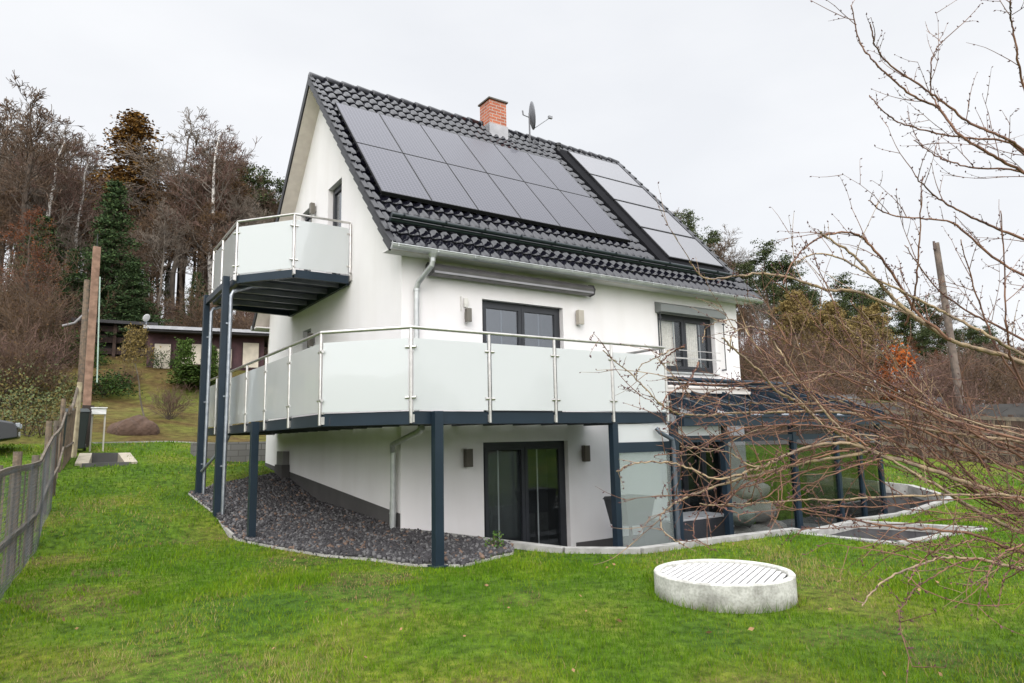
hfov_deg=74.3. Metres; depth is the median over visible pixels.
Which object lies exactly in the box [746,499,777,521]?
boulder
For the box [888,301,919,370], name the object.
pine
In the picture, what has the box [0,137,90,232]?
bare tree
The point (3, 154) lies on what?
bare tree
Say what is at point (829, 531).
basin kerb
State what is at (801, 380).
bush
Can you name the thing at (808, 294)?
pine
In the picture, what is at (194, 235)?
bare tree
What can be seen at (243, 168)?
bare tree
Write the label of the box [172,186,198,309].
pine
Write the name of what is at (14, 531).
fence
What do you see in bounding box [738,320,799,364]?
bush
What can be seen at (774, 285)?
pine
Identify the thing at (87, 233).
bare tree
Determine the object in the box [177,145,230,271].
bare tree
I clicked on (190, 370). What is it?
thuja hedge
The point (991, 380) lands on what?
bush
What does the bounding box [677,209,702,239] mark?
pine
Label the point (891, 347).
bare tree
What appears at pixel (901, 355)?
orange shrub
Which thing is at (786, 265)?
pine
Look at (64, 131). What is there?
bare tree
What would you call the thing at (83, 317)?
utility pole
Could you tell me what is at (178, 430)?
ground
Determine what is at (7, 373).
bramble bush
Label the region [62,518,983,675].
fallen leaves
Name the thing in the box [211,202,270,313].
bare tree
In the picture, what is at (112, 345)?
log shed
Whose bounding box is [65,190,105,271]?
bare tree
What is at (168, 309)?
bush
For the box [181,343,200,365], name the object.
window
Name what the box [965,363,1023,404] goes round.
bush
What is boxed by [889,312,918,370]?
pine
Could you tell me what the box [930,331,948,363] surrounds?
pine
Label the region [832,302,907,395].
autumn tree
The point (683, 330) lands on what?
window
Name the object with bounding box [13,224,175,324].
bush
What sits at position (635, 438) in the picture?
glass veranda
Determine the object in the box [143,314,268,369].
bungalow
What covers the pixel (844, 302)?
pine
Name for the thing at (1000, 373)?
bush
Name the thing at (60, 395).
bramble bush
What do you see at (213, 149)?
bare tree
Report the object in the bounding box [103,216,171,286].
bare tree
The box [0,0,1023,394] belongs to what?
sky
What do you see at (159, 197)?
bare tree
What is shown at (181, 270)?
bare tree
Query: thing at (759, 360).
bush
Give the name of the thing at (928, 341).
pine
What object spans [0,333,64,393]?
bush
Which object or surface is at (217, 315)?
bush
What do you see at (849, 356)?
bush
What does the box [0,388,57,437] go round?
bramble bush
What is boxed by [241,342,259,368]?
window
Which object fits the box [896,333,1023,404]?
bush
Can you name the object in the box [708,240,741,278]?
bare tree
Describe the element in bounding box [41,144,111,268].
birch
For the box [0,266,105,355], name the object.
bush
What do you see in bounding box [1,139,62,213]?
bare tree
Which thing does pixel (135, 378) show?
bush
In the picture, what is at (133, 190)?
bare tree
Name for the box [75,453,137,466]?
light well
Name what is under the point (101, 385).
round shrub
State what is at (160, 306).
bush
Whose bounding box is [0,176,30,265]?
bare tree
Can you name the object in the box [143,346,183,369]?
evergreen bush
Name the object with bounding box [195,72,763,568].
detached house
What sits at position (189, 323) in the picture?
bush
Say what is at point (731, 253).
bare tree
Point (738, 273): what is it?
pine
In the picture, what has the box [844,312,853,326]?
pine
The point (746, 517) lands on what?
boulder
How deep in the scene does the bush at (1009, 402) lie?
24.14 m
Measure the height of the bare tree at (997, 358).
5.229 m
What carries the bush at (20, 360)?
on the ground at (178, 430)
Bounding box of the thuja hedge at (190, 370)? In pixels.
[160,363,217,387]
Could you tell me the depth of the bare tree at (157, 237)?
42.48 m
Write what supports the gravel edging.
on the ground at (178, 430)
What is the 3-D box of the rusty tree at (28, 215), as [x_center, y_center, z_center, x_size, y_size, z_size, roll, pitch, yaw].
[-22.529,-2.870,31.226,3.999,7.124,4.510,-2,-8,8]
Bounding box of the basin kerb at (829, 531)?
[801,520,987,545]
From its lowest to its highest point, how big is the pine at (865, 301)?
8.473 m
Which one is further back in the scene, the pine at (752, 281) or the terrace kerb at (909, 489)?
the pine at (752, 281)
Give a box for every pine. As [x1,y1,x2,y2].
[52,228,74,280]
[131,238,170,302]
[142,249,174,301]
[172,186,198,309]
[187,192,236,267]
[230,163,279,327]
[251,165,283,214]
[260,176,284,214]
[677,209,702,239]
[701,226,722,256]
[731,260,746,336]
[735,262,771,350]
[736,259,764,343]
[745,238,787,351]
[752,270,787,326]
[753,259,799,369]
[771,253,811,337]
[772,283,800,332]
[794,289,826,339]
[796,287,821,333]
[802,289,824,341]
[826,271,873,317]
[834,296,856,328]
[843,285,868,381]
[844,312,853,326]
[847,290,882,388]
[851,288,893,326]
[867,298,897,389]
[868,284,903,389]
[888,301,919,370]
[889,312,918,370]
[892,294,941,351]
[908,326,946,361]
[912,328,936,371]
[920,311,953,355]
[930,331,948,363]
[941,328,967,356]
[960,324,996,362]
[960,326,989,370]
[971,332,1003,374]
[973,323,1009,383]
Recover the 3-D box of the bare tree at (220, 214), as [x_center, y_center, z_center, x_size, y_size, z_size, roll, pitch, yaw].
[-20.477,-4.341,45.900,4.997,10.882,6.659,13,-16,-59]
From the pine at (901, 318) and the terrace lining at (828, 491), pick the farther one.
the pine at (901, 318)
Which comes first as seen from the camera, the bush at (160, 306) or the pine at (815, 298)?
the bush at (160, 306)
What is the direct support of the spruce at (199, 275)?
on the ground at (178, 430)
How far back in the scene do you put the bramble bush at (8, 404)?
21.55 m
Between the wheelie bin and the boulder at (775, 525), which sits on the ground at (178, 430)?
the wheelie bin
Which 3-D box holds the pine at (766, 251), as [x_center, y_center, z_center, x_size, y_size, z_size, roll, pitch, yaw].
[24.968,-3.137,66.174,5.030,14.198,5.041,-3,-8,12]
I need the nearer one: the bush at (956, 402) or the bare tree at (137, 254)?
the bush at (956, 402)
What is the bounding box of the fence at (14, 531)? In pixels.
[0,399,66,599]
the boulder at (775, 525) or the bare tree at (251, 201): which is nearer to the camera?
the boulder at (775, 525)
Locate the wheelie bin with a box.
[63,408,90,450]
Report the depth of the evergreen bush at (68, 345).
30.01 m
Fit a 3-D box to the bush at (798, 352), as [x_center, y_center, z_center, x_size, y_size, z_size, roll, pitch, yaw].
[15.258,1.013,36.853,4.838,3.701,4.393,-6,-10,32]
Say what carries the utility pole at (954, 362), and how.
on the ground at (178, 430)
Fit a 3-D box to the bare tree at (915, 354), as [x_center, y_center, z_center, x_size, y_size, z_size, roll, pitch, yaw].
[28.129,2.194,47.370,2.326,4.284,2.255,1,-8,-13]
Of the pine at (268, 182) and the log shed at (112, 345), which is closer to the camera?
the log shed at (112, 345)
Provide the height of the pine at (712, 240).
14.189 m
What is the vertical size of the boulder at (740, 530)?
0.406 m
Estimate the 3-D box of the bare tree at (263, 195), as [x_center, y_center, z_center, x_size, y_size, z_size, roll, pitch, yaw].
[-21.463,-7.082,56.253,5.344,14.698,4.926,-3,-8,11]
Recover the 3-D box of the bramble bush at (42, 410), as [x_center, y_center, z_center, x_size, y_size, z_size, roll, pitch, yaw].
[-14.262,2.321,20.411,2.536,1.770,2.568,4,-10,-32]
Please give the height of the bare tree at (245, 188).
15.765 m
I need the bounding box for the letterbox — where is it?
[89,407,107,451]
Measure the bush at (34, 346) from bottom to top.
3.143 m
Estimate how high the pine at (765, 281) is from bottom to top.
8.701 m
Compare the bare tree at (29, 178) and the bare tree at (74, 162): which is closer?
the bare tree at (29, 178)
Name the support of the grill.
on the terrace
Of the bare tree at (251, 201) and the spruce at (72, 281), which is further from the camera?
the bare tree at (251, 201)
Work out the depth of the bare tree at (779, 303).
58.21 m
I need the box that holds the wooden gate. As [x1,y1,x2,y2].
[62,382,82,469]
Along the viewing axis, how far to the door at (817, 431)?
24.57 m
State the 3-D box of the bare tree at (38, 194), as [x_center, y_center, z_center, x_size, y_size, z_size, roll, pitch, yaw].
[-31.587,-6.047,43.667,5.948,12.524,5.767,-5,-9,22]
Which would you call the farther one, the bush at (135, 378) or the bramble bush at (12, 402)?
the bush at (135, 378)
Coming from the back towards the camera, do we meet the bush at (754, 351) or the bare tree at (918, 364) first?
the bare tree at (918, 364)
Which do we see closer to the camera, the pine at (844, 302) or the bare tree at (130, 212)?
the bare tree at (130, 212)
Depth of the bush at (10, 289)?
34.03 m
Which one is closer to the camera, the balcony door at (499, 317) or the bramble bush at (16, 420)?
the balcony door at (499, 317)
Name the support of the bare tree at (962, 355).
on the ground at (178, 430)
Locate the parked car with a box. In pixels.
[0,420,21,441]
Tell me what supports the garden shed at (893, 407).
on the ground at (178, 430)
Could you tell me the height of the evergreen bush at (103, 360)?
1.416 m
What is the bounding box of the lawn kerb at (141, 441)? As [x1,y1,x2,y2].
[91,441,208,442]
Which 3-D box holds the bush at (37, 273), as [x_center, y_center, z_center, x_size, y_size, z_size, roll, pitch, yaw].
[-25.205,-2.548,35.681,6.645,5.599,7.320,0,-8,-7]
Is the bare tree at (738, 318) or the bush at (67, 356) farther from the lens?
the bare tree at (738, 318)
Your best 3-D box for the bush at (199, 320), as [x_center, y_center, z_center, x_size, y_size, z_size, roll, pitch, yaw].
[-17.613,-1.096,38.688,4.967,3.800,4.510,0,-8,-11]
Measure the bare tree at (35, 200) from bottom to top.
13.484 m
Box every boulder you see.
[733,481,769,499]
[733,505,755,526]
[734,526,751,533]
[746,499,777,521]
[750,524,771,531]
[755,519,787,529]
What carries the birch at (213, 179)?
on the ground at (178, 430)
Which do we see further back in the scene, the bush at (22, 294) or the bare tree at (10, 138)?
the bare tree at (10, 138)
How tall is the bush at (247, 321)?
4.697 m
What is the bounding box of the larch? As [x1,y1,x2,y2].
[53,108,190,264]
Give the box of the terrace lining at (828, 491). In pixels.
[807,484,930,517]
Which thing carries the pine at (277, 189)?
on the ground at (178, 430)
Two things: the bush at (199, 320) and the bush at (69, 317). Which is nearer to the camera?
the bush at (69, 317)
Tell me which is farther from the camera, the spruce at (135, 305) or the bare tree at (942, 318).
the bare tree at (942, 318)
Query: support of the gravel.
on the gravel base
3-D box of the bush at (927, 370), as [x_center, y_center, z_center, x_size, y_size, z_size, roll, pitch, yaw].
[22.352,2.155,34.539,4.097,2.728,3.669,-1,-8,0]
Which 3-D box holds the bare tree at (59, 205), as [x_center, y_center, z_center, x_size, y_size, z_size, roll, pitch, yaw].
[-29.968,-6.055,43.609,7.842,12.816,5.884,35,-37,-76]
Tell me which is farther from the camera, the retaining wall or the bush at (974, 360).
the bush at (974, 360)
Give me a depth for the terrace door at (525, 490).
12.59 m
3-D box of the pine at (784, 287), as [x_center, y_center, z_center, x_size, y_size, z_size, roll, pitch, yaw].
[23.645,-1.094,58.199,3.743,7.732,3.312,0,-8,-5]
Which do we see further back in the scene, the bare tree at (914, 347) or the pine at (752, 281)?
the pine at (752, 281)
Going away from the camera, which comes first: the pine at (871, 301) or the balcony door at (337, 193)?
the balcony door at (337, 193)
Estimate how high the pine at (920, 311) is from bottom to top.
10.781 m
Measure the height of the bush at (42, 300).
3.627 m
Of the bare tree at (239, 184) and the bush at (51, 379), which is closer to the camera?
the bush at (51, 379)
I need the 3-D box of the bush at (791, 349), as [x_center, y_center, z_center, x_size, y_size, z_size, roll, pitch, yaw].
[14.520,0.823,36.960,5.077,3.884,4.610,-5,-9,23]
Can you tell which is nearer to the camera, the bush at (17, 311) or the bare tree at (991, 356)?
the bush at (17, 311)
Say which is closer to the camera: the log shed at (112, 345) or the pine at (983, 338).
the log shed at (112, 345)
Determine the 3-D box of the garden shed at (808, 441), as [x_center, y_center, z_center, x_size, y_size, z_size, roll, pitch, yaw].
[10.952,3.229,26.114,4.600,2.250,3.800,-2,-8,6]
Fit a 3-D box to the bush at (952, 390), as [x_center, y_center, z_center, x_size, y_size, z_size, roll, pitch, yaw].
[18.940,2.236,29.050,4.378,2.915,3.921,-6,-9,30]
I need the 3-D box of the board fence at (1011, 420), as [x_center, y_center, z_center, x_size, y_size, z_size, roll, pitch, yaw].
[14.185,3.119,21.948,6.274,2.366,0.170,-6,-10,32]
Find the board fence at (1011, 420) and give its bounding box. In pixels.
[842,408,1023,464]
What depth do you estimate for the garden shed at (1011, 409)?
23.77 m
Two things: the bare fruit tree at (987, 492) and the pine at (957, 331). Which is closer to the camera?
the bare fruit tree at (987, 492)
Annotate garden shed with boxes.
[744,394,868,446]
[867,397,942,411]
[956,403,1023,416]
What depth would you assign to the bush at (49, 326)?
29.20 m
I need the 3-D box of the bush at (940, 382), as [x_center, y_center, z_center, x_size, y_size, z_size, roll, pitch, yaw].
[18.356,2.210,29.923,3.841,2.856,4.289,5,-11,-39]
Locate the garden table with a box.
[642,511,724,545]
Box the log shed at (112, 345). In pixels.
[71,317,157,356]
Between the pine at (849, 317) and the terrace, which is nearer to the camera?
the terrace
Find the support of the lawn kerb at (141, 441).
on the ground at (178, 430)
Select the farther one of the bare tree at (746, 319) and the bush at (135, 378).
the bare tree at (746, 319)
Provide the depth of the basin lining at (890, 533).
11.85 m
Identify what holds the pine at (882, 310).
on the ground at (178, 430)
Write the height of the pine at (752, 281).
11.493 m
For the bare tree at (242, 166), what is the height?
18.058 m
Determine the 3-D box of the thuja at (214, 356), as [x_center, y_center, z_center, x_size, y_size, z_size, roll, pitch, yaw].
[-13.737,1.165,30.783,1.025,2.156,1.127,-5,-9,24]
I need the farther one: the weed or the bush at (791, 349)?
the bush at (791, 349)
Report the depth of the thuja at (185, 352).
30.23 m
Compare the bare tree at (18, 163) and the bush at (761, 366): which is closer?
the bush at (761, 366)
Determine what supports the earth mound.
on the ground at (178, 430)
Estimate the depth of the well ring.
6.57 m
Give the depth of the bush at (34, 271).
36.19 m
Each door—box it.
[332,183,341,274]
[482,300,561,411]
[483,441,566,545]
[666,435,723,513]
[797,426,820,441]
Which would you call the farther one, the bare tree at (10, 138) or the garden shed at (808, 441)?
the bare tree at (10, 138)
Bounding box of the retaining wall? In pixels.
[190,441,265,461]
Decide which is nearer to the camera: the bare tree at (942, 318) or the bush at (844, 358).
the bush at (844, 358)
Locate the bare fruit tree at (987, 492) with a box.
[579,0,1023,682]
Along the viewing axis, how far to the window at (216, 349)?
33.30 m
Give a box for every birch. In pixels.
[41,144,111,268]
[134,114,263,305]
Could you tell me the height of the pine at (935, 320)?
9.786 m
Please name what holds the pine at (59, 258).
on the ground at (178, 430)
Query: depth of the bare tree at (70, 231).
42.08 m
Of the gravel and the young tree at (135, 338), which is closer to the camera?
the gravel
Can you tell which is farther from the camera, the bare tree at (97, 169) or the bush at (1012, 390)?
the bare tree at (97, 169)
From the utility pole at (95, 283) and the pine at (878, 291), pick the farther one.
the pine at (878, 291)
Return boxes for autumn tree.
[764,290,832,379]
[803,300,877,367]
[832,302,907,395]
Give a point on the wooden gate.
(71, 438)
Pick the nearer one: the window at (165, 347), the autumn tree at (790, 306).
the window at (165, 347)
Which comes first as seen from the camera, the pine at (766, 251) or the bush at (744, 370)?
the bush at (744, 370)
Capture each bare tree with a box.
[0,70,91,270]
[0,100,88,262]
[0,102,43,258]
[0,117,29,195]
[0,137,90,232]
[0,143,87,242]
[0,152,46,290]
[0,152,104,264]
[0,159,44,286]
[0,160,23,247]
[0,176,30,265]
[0,185,44,270]
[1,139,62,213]
[1,153,88,246]
[2,127,105,243]
[8,124,89,190]
[9,126,82,216]
[33,132,114,241]
[36,212,101,272]
[39,117,101,230]
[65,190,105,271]
[69,212,131,273]
[79,135,173,204]
[83,106,243,325]
[100,200,145,254]
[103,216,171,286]
[115,228,155,291]
[116,181,171,252]
[117,179,207,308]
[119,198,181,277]
[125,197,210,318]
[142,145,267,301]
[143,174,208,325]
[147,148,197,325]
[168,175,230,292]
[169,166,193,322]
[171,160,271,256]
[173,201,235,316]
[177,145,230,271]
[180,137,255,292]
[191,146,276,221]
[195,158,257,249]
[199,143,281,216]
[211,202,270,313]
[215,187,262,314]
[223,191,271,232]
[240,174,280,220]
[262,195,280,222]
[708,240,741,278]
[712,224,755,272]
[736,304,753,342]
[736,314,762,348]
[737,304,765,339]
[738,307,764,352]
[741,309,776,344]
[744,289,780,347]
[765,289,819,331]
[875,334,902,386]
[893,345,932,374]
[895,336,925,397]
[905,343,930,367]
[905,355,928,377]
[925,294,973,352]
[925,350,938,371]
[948,346,983,371]
[964,344,1000,374]
[974,341,1001,371]
[982,344,1006,400]
[993,340,1017,376]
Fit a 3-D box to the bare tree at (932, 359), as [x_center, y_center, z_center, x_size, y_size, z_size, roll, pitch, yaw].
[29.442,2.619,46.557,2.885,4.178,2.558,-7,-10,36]
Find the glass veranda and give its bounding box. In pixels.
[608,376,891,546]
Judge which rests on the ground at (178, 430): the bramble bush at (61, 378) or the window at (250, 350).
the bramble bush at (61, 378)
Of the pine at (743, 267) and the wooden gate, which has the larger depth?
the pine at (743, 267)
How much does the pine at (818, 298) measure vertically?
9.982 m
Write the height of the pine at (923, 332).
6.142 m
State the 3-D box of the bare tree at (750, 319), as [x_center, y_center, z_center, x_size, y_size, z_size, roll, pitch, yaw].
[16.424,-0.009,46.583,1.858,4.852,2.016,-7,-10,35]
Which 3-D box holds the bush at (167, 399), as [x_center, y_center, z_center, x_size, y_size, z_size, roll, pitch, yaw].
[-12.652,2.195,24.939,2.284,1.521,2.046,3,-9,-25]
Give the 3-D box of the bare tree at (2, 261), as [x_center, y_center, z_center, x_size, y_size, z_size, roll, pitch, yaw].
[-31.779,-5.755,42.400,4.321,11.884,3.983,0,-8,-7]
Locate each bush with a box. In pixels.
[0,235,83,304]
[0,237,82,317]
[0,253,46,333]
[0,254,53,343]
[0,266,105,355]
[0,275,101,357]
[0,278,111,327]
[0,298,106,348]
[0,310,85,393]
[0,314,62,408]
[0,331,80,402]
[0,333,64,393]
[0,350,76,412]
[0,366,81,421]
[0,369,50,423]
[0,377,67,427]
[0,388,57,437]
[0,388,72,436]
[2,353,77,401]
[9,334,96,368]
[12,380,103,422]
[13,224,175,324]
[34,373,94,404]
[40,321,102,368]
[64,341,111,367]
[107,360,148,386]
[122,284,177,318]
[125,291,186,324]
[137,383,198,419]
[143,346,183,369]
[144,276,179,323]
[151,272,251,328]
[156,288,248,329]
[167,304,240,328]
[208,288,254,327]
[232,313,267,349]
[234,311,267,351]
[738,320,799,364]
[738,330,782,373]
[738,330,800,380]
[739,334,781,385]
[740,366,868,404]
[741,356,792,385]
[743,319,817,381]
[744,325,831,381]
[748,316,895,398]
[748,370,843,396]
[765,337,886,402]
[791,335,878,390]
[793,330,892,391]
[802,309,876,382]
[806,353,891,399]
[882,358,983,404]
[888,376,1003,413]
[892,347,990,396]
[893,360,1012,405]
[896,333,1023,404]
[902,357,950,393]
[923,325,1023,404]
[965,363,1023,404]
[979,358,1023,403]
[979,366,1023,403]
[988,390,1023,416]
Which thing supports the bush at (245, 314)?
on the ground at (178, 430)
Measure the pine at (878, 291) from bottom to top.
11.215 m
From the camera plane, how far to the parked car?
16.49 m
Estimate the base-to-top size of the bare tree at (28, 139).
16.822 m
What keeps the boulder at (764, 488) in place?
on the boulder at (762, 517)
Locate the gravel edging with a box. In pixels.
[188,493,512,566]
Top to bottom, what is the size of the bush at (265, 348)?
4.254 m
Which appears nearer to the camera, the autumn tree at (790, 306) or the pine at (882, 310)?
the autumn tree at (790, 306)
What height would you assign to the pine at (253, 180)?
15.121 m
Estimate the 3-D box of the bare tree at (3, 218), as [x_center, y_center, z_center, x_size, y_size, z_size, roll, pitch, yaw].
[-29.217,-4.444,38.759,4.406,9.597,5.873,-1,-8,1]
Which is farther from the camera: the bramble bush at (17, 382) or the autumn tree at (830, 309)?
the autumn tree at (830, 309)
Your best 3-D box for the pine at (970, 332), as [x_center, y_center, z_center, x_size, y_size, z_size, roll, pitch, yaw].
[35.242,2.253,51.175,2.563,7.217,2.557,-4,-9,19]
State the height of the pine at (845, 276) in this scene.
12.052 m
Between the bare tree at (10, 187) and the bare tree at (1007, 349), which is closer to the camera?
the bare tree at (10, 187)
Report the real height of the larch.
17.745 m
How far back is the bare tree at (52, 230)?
36.78 m
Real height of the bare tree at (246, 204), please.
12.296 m
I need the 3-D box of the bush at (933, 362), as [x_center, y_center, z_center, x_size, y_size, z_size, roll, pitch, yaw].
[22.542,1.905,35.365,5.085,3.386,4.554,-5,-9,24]
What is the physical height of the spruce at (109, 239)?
9.605 m
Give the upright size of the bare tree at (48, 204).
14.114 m
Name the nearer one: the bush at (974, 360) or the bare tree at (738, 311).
the bush at (974, 360)
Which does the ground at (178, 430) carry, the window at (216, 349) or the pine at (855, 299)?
the pine at (855, 299)
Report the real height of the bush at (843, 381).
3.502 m
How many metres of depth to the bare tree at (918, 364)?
42.26 m
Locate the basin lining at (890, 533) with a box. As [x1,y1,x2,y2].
[832,528,938,540]
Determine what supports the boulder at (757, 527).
on the terrace
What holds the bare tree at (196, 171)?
on the ground at (178, 430)
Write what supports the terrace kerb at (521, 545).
on the ground at (178, 430)
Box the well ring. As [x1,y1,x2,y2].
[654,559,797,613]
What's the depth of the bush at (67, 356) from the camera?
29.14 m
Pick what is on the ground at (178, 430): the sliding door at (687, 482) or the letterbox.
the letterbox
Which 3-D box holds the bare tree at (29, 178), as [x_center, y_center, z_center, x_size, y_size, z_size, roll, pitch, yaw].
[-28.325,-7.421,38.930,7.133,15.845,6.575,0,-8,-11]
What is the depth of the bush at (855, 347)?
37.72 m
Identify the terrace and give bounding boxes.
[751,516,847,529]
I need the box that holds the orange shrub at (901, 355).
[870,339,924,400]
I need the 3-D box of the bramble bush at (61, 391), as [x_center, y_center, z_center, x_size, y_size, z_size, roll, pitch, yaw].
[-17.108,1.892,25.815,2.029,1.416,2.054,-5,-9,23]
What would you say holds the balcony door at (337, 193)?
in the detached house
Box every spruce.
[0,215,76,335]
[30,248,89,344]
[39,179,162,332]
[87,261,173,344]
[173,271,206,325]
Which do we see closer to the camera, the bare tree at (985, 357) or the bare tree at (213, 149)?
the bare tree at (985, 357)
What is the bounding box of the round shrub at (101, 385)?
[67,365,145,399]
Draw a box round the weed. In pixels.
[484,530,503,548]
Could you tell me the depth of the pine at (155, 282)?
46.78 m
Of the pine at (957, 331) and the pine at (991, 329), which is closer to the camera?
the pine at (957, 331)
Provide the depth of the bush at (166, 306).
44.66 m
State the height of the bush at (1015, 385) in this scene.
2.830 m
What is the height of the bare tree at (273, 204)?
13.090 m
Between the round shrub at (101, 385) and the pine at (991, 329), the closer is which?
the round shrub at (101, 385)
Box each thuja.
[167,337,197,379]
[200,344,218,378]
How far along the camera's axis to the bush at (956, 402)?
24.10 m
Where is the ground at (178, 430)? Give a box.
[0,344,1023,682]
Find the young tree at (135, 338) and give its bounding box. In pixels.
[116,322,160,415]
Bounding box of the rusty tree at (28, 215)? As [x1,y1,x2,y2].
[0,205,78,347]
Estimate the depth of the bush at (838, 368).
31.21 m
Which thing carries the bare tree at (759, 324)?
on the ground at (178, 430)
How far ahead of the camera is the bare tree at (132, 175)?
50.51 m
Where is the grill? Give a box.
[603,494,654,546]
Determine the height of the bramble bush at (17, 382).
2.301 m
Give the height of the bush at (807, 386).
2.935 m
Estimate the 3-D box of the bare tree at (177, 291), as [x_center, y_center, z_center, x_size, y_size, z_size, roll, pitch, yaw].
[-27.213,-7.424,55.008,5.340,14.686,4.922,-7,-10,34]
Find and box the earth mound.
[107,415,159,435]
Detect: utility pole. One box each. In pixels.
[62,279,89,401]
[82,234,100,446]
[932,241,964,404]
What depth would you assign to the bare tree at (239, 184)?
51.86 m
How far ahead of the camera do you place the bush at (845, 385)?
28.03 m
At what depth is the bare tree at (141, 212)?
47.49 m
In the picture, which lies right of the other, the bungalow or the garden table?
the garden table
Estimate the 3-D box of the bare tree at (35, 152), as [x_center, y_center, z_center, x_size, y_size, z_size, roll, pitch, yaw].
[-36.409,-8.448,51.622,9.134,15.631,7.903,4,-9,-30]
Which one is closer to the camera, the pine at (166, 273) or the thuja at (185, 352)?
the thuja at (185, 352)
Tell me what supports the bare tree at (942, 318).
on the ground at (178, 430)
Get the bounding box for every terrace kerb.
[399,528,800,553]
[806,473,953,520]
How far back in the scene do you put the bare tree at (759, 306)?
51.95 m
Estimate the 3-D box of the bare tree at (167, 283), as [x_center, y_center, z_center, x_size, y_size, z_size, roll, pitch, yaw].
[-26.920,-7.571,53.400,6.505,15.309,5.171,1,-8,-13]
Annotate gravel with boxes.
[189,472,513,566]
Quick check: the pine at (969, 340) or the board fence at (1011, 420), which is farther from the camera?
the pine at (969, 340)
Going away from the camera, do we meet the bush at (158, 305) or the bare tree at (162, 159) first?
the bush at (158, 305)
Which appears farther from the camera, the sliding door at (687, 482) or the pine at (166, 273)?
the pine at (166, 273)
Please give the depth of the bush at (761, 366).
34.35 m
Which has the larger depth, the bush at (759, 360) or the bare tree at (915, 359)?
the bare tree at (915, 359)
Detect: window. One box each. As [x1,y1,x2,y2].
[152,342,171,367]
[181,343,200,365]
[215,348,232,368]
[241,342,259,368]
[657,313,719,374]
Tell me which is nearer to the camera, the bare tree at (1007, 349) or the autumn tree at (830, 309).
the autumn tree at (830, 309)
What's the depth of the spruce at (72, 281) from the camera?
34.03 m

